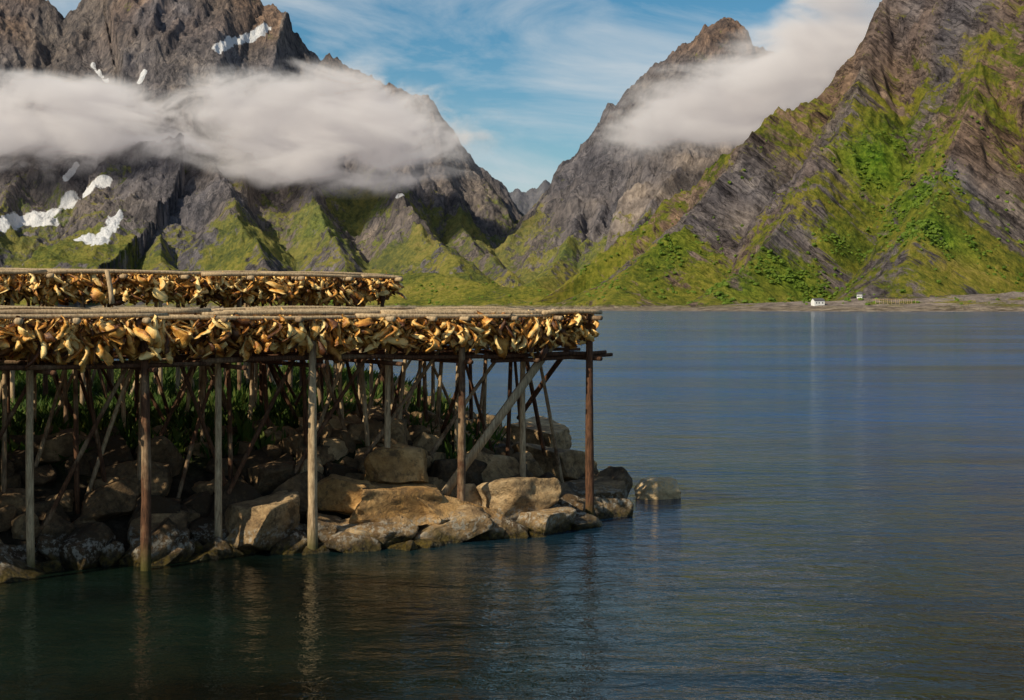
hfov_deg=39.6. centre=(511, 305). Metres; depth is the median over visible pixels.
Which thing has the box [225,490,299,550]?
boulder
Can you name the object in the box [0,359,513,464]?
grass and weeds
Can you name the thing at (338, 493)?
boulder
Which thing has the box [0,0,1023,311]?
mountain terrain
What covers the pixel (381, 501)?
boulder
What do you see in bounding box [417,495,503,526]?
boulder
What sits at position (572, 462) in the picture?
boulder
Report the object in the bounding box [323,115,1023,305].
distant birch trees
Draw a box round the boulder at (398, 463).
[364,443,428,483]
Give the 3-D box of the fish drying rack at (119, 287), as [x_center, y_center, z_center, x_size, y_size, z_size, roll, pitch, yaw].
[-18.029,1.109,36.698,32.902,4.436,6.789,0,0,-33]
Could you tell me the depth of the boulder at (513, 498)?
32.43 m
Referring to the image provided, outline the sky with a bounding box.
[46,0,881,191]
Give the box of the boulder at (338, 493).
[317,474,375,515]
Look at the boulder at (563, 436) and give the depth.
40.45 m
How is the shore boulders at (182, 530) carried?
on the shore ground at (196, 472)
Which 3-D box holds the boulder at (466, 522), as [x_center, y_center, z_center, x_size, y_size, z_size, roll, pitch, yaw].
[-1.415,5.042,31.567,2.057,1.245,1.121,0,0,-17]
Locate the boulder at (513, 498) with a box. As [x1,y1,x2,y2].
[476,477,560,520]
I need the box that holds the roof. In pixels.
[811,298,824,300]
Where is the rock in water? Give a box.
[634,477,680,499]
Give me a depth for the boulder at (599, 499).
34.54 m
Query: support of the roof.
on the walls
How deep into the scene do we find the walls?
1225.19 m
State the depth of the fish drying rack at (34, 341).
30.49 m
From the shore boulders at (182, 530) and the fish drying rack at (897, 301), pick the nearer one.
the shore boulders at (182, 530)
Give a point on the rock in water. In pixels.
(653, 488)
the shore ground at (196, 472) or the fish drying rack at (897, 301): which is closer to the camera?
the shore ground at (196, 472)
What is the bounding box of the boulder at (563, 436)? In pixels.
[501,415,571,448]
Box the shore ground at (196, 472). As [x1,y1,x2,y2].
[0,426,476,568]
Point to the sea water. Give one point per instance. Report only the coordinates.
(842, 519)
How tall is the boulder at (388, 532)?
0.885 m
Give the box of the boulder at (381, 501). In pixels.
[348,481,442,525]
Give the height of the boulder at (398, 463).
0.980 m
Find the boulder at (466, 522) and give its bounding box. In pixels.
[413,504,495,543]
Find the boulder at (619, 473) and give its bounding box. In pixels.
[595,466,632,498]
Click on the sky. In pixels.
(520, 84)
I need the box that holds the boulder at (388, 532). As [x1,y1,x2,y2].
[336,515,418,547]
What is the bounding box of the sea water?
[0,311,1023,699]
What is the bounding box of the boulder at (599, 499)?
[576,494,602,515]
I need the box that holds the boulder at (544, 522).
[516,506,576,535]
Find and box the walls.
[811,299,824,305]
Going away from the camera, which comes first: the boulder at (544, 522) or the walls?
the boulder at (544, 522)
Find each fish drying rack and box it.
[0,268,406,406]
[0,305,612,570]
[875,299,915,303]
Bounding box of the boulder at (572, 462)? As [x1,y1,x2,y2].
[511,441,597,480]
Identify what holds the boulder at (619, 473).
on the shore ground at (196, 472)
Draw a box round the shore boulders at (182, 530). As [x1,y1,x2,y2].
[0,381,633,582]

